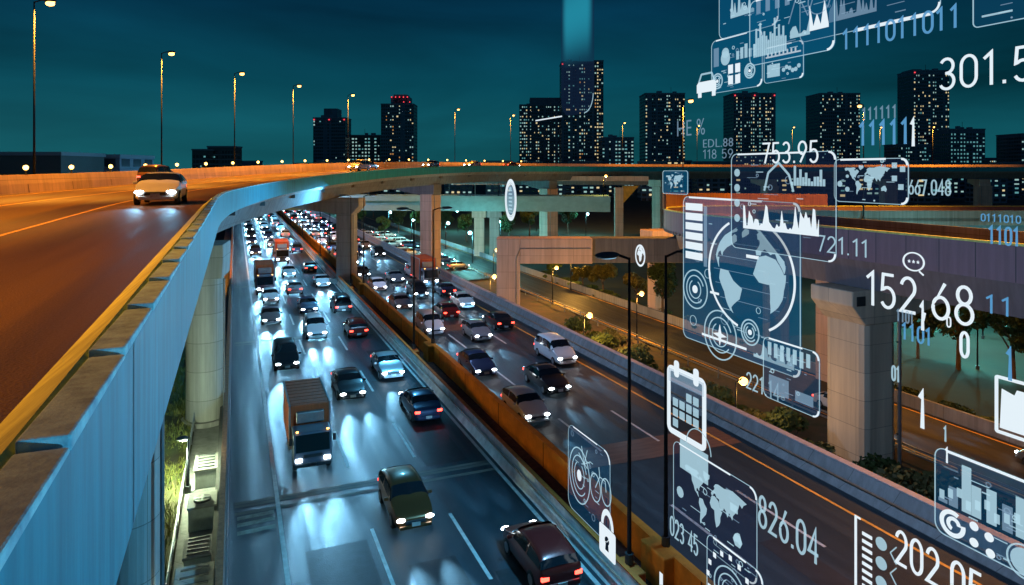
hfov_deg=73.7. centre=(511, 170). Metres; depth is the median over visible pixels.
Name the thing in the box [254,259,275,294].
box truck
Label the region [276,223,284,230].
minivan
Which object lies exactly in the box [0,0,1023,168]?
sky
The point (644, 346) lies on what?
shrub
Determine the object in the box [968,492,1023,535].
shrub
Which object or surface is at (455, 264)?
car
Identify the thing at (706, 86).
hologram car
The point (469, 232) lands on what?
park lamp
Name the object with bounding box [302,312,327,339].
minivan
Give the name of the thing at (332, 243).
minivan
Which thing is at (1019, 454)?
car
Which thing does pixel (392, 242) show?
minivan
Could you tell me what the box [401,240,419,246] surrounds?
minivan
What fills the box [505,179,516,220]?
hologram emblem
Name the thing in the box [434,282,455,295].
car
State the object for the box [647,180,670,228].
flyover pier
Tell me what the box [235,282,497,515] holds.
road joint
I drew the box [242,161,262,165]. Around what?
town building
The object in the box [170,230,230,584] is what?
service path
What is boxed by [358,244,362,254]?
minivan
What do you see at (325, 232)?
car
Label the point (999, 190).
town building
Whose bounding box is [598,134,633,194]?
tower block
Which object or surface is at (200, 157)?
office block
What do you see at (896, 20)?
hologram screen
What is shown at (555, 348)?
minivan
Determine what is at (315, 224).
car
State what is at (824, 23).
hologram screen
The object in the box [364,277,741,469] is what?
road joint
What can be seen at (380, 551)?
road marking
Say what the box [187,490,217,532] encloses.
utility cabinet
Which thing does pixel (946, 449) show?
hologram digits
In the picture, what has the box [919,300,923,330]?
hologram digits
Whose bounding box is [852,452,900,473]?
shrub
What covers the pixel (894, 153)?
tower block
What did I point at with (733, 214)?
ramp road
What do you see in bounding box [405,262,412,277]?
minivan
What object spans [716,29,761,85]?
hologram screen
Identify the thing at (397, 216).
broadleaf tree
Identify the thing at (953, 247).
ramp bridge
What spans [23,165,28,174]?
barrier light
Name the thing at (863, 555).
hologram list
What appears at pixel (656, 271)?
broadleaf tree
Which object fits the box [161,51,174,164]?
street lamp
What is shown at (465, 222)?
broadleaf tree
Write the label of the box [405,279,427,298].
minivan
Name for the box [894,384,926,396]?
shrub
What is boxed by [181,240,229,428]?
flyover pier
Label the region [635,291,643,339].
frontage lamp
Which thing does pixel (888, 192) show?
flyover pier
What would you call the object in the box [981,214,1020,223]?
hologram digits
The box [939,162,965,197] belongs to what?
town building
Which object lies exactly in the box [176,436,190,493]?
path lamp
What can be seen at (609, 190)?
town building
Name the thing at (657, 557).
lamp plinth
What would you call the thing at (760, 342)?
shrub
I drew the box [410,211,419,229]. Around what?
broadleaf tree
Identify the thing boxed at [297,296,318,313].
car
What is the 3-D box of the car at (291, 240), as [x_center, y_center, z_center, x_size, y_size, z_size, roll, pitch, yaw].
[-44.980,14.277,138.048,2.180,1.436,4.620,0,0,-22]
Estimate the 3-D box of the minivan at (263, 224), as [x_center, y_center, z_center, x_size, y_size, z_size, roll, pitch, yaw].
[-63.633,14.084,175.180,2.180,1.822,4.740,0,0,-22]
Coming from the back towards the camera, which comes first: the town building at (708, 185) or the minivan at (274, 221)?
the town building at (708, 185)
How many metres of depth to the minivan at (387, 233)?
192.51 m
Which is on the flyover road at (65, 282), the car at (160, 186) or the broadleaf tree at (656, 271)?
the car at (160, 186)
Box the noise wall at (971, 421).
[391,222,1023,446]
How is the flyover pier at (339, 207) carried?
on the median ground at (585, 515)
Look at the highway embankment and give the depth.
34.04 m
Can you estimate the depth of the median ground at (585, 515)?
37.34 m
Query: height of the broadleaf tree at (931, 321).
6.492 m
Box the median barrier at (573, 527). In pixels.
[273,212,646,584]
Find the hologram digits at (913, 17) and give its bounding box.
[842,3,956,49]
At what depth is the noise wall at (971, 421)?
69.67 m
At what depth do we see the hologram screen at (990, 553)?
12.01 m
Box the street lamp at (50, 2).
[33,0,56,173]
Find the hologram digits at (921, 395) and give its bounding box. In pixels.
[918,388,924,428]
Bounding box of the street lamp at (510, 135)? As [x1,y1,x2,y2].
[510,114,514,161]
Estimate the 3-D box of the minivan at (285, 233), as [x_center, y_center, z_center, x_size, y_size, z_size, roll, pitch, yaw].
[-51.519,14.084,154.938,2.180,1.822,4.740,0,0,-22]
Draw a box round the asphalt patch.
[250,261,853,584]
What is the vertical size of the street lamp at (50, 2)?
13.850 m
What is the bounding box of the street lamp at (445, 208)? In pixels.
[431,206,451,343]
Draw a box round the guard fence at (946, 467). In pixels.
[359,221,1023,500]
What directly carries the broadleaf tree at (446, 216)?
on the park ground at (935, 373)
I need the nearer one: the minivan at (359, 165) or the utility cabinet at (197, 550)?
the utility cabinet at (197, 550)
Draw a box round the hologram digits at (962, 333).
[959,331,969,357]
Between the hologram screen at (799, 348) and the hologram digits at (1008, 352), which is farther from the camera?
the hologram screen at (799, 348)
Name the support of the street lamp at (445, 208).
on the lamp plinth at (427, 351)
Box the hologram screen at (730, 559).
[707,537,762,584]
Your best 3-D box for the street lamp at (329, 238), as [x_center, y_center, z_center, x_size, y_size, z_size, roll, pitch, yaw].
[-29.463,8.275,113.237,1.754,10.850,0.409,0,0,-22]
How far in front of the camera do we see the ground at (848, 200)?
419.09 m
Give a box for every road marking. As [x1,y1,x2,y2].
[241,219,826,584]
[360,222,1023,495]
[371,246,981,584]
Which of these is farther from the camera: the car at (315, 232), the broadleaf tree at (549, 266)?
the car at (315, 232)
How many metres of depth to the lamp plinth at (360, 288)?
82.52 m
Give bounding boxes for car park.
[330,215,491,279]
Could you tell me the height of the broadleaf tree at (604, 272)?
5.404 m
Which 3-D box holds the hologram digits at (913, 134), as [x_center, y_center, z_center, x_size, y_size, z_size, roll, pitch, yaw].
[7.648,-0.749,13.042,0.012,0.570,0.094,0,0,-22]
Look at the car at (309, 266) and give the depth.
100.42 m
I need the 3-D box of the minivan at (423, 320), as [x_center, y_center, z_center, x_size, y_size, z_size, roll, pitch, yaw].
[-7.731,14.084,63.791,2.180,1.822,4.740,0,0,-22]
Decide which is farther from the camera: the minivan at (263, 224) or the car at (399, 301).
the minivan at (263, 224)
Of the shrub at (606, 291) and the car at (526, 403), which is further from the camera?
the shrub at (606, 291)
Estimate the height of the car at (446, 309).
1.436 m
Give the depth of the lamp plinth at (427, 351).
53.46 m
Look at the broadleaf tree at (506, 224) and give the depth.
178.39 m
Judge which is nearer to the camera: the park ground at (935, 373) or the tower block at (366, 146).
the park ground at (935, 373)
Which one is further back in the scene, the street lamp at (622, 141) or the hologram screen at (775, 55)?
the street lamp at (622, 141)
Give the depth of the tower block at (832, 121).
600.00 m
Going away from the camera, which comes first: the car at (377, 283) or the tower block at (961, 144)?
the car at (377, 283)
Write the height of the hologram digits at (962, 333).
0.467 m
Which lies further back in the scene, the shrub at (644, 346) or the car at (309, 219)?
the car at (309, 219)
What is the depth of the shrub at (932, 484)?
36.56 m
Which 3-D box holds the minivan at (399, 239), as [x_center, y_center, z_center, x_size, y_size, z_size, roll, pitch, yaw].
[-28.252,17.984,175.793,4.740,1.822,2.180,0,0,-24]
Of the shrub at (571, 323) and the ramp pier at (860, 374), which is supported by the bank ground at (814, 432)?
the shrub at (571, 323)
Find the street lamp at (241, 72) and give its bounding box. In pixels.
[234,71,244,166]
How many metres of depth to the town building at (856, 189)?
463.56 m
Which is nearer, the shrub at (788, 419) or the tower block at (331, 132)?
the shrub at (788, 419)
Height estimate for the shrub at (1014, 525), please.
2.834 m
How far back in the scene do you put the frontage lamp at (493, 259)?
119.52 m
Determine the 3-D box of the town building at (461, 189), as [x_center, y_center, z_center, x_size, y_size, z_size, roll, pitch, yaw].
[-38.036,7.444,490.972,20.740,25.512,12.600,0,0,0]
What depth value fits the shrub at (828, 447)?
42.87 m
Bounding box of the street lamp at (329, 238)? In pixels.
[329,221,330,253]
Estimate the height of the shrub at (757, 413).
2.370 m
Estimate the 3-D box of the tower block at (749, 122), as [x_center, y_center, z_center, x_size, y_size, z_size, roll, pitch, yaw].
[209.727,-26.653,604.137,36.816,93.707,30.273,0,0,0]
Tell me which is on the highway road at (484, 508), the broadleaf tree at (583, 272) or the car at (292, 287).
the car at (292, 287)
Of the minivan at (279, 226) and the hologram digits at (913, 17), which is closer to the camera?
the hologram digits at (913, 17)
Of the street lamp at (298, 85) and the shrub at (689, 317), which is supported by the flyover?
the street lamp at (298, 85)
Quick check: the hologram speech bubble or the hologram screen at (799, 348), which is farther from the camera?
the hologram screen at (799, 348)
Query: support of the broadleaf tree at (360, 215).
on the bank ground at (814, 432)
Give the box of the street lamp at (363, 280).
[362,194,376,282]
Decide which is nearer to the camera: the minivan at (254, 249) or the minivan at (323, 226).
the minivan at (254, 249)
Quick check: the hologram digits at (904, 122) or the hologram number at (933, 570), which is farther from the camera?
the hologram digits at (904, 122)
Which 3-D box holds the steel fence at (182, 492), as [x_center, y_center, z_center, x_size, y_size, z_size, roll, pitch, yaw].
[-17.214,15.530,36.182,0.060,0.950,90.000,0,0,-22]
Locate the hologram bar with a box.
[659,572,662,584]
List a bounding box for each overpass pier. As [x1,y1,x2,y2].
[472,211,486,255]
[487,211,501,256]
[614,186,638,235]
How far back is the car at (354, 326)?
61.09 m
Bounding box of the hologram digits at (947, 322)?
[946,316,950,327]
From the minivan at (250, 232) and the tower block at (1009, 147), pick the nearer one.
the minivan at (250, 232)
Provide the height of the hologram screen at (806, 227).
2.348 m
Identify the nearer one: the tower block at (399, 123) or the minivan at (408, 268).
the minivan at (408, 268)
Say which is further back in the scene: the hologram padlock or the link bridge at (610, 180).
the link bridge at (610, 180)
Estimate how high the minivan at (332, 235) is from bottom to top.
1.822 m
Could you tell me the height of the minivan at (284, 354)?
1.822 m
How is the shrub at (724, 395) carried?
on the bank ground at (814, 432)
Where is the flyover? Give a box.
[0,162,1023,584]
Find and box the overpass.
[284,194,609,211]
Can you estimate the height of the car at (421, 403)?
1.436 m
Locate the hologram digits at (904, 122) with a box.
[859,117,906,145]
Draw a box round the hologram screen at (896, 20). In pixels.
[855,2,939,31]
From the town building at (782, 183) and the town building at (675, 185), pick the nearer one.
the town building at (782, 183)
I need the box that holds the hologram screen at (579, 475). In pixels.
[573,426,609,541]
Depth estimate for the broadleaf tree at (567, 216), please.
204.65 m
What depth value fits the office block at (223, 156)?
430.00 m
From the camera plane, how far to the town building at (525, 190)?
514.60 m
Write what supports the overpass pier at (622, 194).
on the ground at (848, 200)
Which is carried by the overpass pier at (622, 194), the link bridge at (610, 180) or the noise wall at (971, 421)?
the link bridge at (610, 180)
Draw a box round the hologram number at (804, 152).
[763,140,817,163]
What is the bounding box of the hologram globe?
[635,245,644,266]
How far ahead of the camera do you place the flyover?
5.03 m
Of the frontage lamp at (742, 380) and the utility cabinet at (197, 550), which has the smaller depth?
the utility cabinet at (197, 550)
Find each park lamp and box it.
[468,231,472,262]
[976,330,979,369]
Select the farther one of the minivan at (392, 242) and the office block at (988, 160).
the office block at (988, 160)
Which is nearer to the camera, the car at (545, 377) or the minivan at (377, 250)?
the car at (545, 377)
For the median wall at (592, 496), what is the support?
on the median ground at (585, 515)
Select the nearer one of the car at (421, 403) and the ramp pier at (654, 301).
the car at (421, 403)
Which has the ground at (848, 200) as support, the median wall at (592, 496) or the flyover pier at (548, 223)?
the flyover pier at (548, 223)
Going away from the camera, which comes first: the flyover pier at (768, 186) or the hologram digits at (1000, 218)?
the hologram digits at (1000, 218)
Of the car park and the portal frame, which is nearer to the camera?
the portal frame
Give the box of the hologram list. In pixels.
[854,515,871,584]
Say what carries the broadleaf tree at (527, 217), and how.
on the park ground at (935, 373)
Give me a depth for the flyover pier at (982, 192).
203.53 m
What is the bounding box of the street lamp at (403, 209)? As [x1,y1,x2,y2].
[397,207,415,348]
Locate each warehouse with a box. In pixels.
[0,152,105,174]
[104,154,154,171]
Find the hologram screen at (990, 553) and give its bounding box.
[939,450,1023,558]
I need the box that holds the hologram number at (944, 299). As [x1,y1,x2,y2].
[866,270,973,325]
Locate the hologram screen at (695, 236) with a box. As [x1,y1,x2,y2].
[686,196,799,377]
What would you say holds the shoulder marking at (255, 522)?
on the highway road at (484, 508)
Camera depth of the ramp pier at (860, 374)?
44.37 m
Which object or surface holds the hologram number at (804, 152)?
attached to the hologram screen at (806, 227)
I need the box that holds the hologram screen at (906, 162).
[840,158,907,204]
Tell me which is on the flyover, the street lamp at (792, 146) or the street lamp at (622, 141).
the street lamp at (792, 146)
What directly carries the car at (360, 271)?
on the highway road at (707, 496)
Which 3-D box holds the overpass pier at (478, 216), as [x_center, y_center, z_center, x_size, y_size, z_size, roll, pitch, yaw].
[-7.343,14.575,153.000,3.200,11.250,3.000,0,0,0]
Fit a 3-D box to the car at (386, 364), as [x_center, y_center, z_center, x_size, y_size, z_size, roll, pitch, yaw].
[-9.286,14.277,50.736,2.180,1.436,4.620,0,0,-22]
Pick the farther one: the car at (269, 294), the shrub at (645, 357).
the car at (269, 294)
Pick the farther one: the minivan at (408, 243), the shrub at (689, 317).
the minivan at (408, 243)
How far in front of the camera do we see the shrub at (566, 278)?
115.32 m
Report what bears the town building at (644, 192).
on the ground at (848, 200)
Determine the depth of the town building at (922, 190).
428.53 m
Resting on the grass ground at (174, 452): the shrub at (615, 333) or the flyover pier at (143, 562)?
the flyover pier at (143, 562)
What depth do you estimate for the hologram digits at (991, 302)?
11.67 m
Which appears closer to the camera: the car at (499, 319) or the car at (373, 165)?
the car at (499, 319)
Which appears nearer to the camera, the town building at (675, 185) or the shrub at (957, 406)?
the shrub at (957, 406)
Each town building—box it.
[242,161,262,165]
[316,160,351,162]
[383,189,403,193]
[444,184,473,193]
[485,161,512,194]
[517,161,542,194]
[557,185,571,194]
[568,161,601,194]
[601,185,623,196]
[637,161,666,200]
[662,160,691,192]
[692,161,725,192]
[726,161,742,192]
[751,178,787,193]
[782,164,807,193]
[808,162,846,202]
[849,161,880,199]
[878,163,903,199]
[906,160,939,202]
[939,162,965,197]
[965,179,1006,202]
[988,162,1020,198]
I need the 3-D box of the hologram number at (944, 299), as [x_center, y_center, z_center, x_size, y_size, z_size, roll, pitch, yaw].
[7.676,2.416,12.973,0.012,0.819,2.205,0,0,-22]
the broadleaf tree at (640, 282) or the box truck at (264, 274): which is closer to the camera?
the box truck at (264, 274)
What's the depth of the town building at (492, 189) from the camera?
426.44 m
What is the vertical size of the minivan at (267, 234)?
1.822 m
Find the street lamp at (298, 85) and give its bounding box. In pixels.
[293,84,300,163]
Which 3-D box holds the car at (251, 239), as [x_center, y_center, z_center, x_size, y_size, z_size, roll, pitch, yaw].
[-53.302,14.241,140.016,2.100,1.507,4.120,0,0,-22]
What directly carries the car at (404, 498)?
on the highway road at (484, 508)
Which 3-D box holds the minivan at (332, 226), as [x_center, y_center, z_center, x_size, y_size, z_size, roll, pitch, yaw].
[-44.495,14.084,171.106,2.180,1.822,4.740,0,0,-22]
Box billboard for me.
[449,162,520,194]
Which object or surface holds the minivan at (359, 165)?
on the flyover road at (65, 282)
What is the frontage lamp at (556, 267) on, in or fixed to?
on the bank ground at (814, 432)
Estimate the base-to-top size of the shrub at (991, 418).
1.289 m
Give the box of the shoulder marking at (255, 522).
[237,510,275,535]
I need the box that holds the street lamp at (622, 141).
[622,122,625,163]
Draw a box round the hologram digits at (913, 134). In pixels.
[910,117,914,145]
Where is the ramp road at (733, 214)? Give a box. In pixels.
[708,213,752,217]
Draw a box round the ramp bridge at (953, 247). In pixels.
[663,193,1023,318]
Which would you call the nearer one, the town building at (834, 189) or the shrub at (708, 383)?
the shrub at (708, 383)
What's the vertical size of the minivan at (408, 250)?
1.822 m
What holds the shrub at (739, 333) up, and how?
on the park ground at (935, 373)
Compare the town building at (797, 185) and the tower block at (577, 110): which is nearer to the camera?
the town building at (797, 185)
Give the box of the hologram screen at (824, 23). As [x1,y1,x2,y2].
[756,0,834,50]
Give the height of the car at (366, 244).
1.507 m
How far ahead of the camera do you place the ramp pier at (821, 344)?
61.82 m
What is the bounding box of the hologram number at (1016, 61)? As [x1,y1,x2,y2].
[940,45,1023,89]
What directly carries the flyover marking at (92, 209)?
on the flyover road at (65, 282)
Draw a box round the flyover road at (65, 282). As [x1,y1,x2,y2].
[0,168,396,422]
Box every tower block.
[313,108,351,162]
[350,133,380,191]
[381,95,417,193]
[519,98,559,163]
[559,56,594,163]
[594,60,603,160]
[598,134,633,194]
[639,91,684,160]
[723,91,775,192]
[805,92,860,193]
[883,136,931,195]
[897,65,949,159]
[932,126,985,194]
[996,133,1023,194]
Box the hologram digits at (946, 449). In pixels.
[945,447,947,462]
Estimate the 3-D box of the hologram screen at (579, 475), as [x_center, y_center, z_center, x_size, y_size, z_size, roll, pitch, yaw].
[2.804,11.365,24.973,0.066,3.203,3.286,0,0,-22]
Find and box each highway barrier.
[215,226,233,584]
[312,211,1023,584]
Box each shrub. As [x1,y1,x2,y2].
[556,277,572,283]
[563,315,599,337]
[584,284,597,288]
[590,332,619,350]
[592,289,613,296]
[595,328,626,348]
[618,343,650,351]
[619,346,658,368]
[671,367,692,383]
[682,315,694,320]
[686,379,716,390]
[691,323,718,330]
[700,383,748,410]
[727,330,748,336]
[740,339,771,347]
[744,408,774,420]
[761,406,812,441]
[781,347,801,355]
[810,441,835,454]
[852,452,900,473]
[876,464,974,511]
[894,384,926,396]
[937,400,976,414]
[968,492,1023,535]
[979,415,999,422]
[999,517,1023,543]
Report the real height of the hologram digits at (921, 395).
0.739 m
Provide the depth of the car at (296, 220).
194.38 m
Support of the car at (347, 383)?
on the highway road at (484, 508)
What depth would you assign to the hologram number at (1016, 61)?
11.92 m
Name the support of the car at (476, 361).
on the highway road at (707, 496)
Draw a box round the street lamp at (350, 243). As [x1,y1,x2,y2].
[339,194,351,285]
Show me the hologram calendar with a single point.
(694, 376)
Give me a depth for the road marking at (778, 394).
61.19 m
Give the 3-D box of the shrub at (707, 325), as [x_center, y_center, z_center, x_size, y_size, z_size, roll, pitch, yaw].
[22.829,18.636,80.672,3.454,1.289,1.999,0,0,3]
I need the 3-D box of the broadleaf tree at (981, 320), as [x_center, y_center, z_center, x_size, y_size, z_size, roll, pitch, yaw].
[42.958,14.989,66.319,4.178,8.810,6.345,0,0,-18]
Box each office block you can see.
[191,149,213,167]
[207,146,242,166]
[985,158,995,164]
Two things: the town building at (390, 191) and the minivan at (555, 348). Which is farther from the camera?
the town building at (390, 191)
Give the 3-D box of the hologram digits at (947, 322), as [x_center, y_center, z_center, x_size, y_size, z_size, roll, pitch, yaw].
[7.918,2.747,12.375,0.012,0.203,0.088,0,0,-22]
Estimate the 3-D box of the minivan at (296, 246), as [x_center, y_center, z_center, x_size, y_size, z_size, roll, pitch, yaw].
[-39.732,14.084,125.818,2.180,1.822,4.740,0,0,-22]
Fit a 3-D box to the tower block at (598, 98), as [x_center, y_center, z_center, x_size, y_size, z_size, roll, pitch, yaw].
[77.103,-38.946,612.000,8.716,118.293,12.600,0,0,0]
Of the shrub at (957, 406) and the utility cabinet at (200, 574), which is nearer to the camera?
the utility cabinet at (200, 574)
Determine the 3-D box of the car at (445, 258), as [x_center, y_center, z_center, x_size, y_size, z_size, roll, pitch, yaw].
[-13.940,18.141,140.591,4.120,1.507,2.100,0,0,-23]
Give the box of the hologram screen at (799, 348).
[769,337,818,416]
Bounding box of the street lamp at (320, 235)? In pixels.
[319,212,320,255]
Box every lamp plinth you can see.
[358,282,363,294]
[423,341,433,361]
[620,556,645,582]
[641,536,676,584]
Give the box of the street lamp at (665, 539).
[661,248,701,547]
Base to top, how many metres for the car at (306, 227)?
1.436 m
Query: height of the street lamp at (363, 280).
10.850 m
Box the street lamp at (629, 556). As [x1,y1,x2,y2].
[595,252,633,564]
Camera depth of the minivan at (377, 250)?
118.42 m
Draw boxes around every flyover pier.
[116,419,163,584]
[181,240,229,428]
[292,197,364,283]
[393,184,440,267]
[522,180,557,235]
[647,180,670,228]
[750,179,778,193]
[872,179,897,205]
[967,179,992,205]
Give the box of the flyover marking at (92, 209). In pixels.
[0,168,378,235]
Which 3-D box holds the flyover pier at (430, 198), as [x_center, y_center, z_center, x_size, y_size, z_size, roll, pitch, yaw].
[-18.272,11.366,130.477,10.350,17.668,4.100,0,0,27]
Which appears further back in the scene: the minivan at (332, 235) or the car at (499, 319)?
the minivan at (332, 235)
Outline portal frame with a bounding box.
[497,236,788,342]
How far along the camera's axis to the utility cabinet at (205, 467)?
34.49 m
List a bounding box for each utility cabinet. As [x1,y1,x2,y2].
[173,561,214,584]
[182,534,211,566]
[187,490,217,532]
[193,452,217,489]
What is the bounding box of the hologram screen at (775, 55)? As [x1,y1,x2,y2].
[766,40,802,77]
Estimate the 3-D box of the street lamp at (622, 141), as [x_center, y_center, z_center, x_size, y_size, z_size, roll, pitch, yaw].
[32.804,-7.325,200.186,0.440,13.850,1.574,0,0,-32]
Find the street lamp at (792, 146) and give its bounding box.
[792,126,794,164]
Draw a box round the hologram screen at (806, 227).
[737,151,835,261]
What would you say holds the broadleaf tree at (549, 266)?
on the park ground at (935, 373)
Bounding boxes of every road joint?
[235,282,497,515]
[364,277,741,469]
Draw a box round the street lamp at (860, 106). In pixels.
[857,103,864,218]
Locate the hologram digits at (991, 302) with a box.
[986,294,1007,316]
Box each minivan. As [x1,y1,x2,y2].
[137,165,172,180]
[245,224,252,231]
[246,229,255,238]
[249,244,260,255]
[260,222,267,229]
[263,230,273,239]
[271,219,278,225]
[271,337,300,370]
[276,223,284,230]
[280,229,289,236]
[290,242,301,252]
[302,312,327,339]
[318,223,327,230]
[325,240,335,249]
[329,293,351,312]
[330,223,335,230]
[330,231,335,239]
[331,246,335,256]
[348,160,369,170]
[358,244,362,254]
[371,245,384,256]
[378,231,394,236]
[383,239,400,244]
[393,237,407,242]
[400,247,419,254]
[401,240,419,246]
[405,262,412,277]
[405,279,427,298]
[415,309,444,334]
[534,332,576,364]
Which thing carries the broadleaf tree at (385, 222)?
on the bank ground at (814, 432)
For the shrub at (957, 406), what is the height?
1.289 m
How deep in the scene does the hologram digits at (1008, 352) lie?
11.02 m
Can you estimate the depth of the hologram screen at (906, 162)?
13.79 m
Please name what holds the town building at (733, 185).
on the ground at (848, 200)
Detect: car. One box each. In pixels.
[133,172,187,204]
[247,236,256,243]
[259,305,282,324]
[261,227,270,233]
[261,287,279,303]
[267,238,274,246]
[281,265,296,276]
[284,281,302,294]
[287,237,294,244]
[293,218,300,222]
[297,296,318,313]
[301,261,316,272]
[303,225,311,230]
[306,217,312,221]
[311,222,319,227]
[311,230,319,236]
[313,274,330,287]
[316,236,325,242]
[322,229,331,235]
[331,367,365,399]
[343,317,367,337]
[357,265,369,276]
[359,240,370,248]
[368,277,386,290]
[369,161,377,168]
[370,350,403,378]
[378,464,433,530]
[385,270,403,282]
[386,235,397,239]
[388,293,411,309]
[399,387,441,421]
[422,160,439,166]
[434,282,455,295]
[434,301,459,318]
[441,255,454,261]
[447,261,468,268]
[450,291,474,308]
[457,348,496,375]
[461,319,491,341]
[464,161,480,165]
[482,311,513,329]
[501,385,549,422]
[501,520,581,584]
[503,162,519,165]
[523,362,570,394]
[697,80,715,97]
[812,391,826,407]
[1015,449,1023,462]
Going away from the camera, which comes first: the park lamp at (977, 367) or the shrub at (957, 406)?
the shrub at (957, 406)
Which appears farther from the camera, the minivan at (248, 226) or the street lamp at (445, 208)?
the minivan at (248, 226)
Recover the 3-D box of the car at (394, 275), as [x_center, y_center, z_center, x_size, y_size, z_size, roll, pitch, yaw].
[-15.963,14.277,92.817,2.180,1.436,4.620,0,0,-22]
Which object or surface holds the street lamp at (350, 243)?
on the median barrier at (573, 527)
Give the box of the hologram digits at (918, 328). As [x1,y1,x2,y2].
[902,322,929,345]
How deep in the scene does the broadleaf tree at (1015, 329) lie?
61.47 m
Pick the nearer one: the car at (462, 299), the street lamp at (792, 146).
the car at (462, 299)
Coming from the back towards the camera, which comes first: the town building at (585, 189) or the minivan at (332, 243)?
the town building at (585, 189)
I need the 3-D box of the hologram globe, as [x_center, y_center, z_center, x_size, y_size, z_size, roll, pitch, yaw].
[4.086,2.712,21.793,0.024,0.705,0.574,0,0,-22]
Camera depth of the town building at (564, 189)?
448.49 m
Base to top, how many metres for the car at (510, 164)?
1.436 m
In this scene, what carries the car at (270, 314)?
on the highway road at (484, 508)
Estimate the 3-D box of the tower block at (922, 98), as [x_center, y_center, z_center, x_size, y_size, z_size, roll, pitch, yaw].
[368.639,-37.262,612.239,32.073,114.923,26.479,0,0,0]
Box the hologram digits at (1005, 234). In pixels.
[988,224,1017,245]
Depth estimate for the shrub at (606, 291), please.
103.58 m
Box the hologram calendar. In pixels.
[667,360,705,450]
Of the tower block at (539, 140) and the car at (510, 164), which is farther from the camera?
the tower block at (539, 140)
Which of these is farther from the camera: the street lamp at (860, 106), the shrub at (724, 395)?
the street lamp at (860, 106)
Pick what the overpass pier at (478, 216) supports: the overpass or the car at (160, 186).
the overpass
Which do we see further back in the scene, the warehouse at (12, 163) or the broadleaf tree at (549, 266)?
the warehouse at (12, 163)
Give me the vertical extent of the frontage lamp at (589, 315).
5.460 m
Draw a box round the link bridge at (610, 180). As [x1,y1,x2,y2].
[452,176,648,184]
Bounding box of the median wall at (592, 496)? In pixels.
[277,210,716,584]
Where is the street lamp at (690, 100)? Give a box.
[682,98,693,192]
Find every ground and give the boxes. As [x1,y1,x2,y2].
[164,346,193,584]
[170,184,1023,583]
[276,212,651,584]
[366,197,1023,419]
[467,279,1023,522]
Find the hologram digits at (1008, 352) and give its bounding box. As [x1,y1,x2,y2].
[1006,346,1011,380]
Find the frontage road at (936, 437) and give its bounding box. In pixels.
[357,216,1023,497]
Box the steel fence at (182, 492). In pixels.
[165,413,194,584]
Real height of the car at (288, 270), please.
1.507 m
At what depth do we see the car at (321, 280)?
88.05 m
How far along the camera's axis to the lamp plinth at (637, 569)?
24.04 m
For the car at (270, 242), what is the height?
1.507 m
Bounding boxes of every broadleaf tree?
[357,211,366,226]
[375,216,390,237]
[390,211,407,233]
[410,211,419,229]
[441,211,454,226]
[457,213,472,241]
[499,211,515,235]
[520,211,538,235]
[546,264,562,281]
[558,212,577,234]
[571,265,592,285]
[588,263,617,291]
[622,272,647,300]
[647,263,677,311]
[902,310,941,357]
[927,304,993,369]
[988,313,1023,379]
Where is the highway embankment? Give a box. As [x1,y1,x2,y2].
[211,227,1019,584]
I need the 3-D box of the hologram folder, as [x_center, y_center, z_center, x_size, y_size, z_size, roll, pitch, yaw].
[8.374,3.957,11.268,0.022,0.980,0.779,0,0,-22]
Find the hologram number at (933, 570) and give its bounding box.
[894,530,980,584]
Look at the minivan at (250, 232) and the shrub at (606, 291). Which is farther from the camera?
the minivan at (250, 232)
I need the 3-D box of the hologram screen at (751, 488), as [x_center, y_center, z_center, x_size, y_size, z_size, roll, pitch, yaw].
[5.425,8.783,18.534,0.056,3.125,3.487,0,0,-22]
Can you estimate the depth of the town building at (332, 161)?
443.12 m
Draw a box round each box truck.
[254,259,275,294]
[273,238,290,263]
[283,376,335,470]
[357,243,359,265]
[410,254,439,284]
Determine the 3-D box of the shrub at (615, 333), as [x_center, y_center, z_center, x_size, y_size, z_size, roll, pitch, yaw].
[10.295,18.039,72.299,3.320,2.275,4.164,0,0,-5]
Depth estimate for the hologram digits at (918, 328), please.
12.92 m
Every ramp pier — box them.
[640,228,673,310]
[811,282,941,464]
[816,280,826,381]
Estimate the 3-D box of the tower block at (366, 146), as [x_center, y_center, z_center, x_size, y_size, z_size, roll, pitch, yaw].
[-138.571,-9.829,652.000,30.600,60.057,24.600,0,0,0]
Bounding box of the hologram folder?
[995,375,1023,441]
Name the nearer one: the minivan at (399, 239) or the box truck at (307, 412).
the box truck at (307, 412)
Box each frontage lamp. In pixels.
[493,248,496,273]
[551,266,557,303]
[583,312,592,335]
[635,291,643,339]
[735,377,747,407]
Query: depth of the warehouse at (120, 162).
192.86 m
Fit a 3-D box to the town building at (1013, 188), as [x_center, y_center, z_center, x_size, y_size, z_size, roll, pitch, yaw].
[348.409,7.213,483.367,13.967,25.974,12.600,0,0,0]
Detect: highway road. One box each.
[227,215,605,584]
[281,210,1018,584]
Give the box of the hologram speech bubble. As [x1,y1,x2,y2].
[902,252,924,275]
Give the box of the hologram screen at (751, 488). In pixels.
[679,443,756,583]
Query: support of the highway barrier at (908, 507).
on the highway embankment
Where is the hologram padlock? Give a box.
[599,509,615,564]

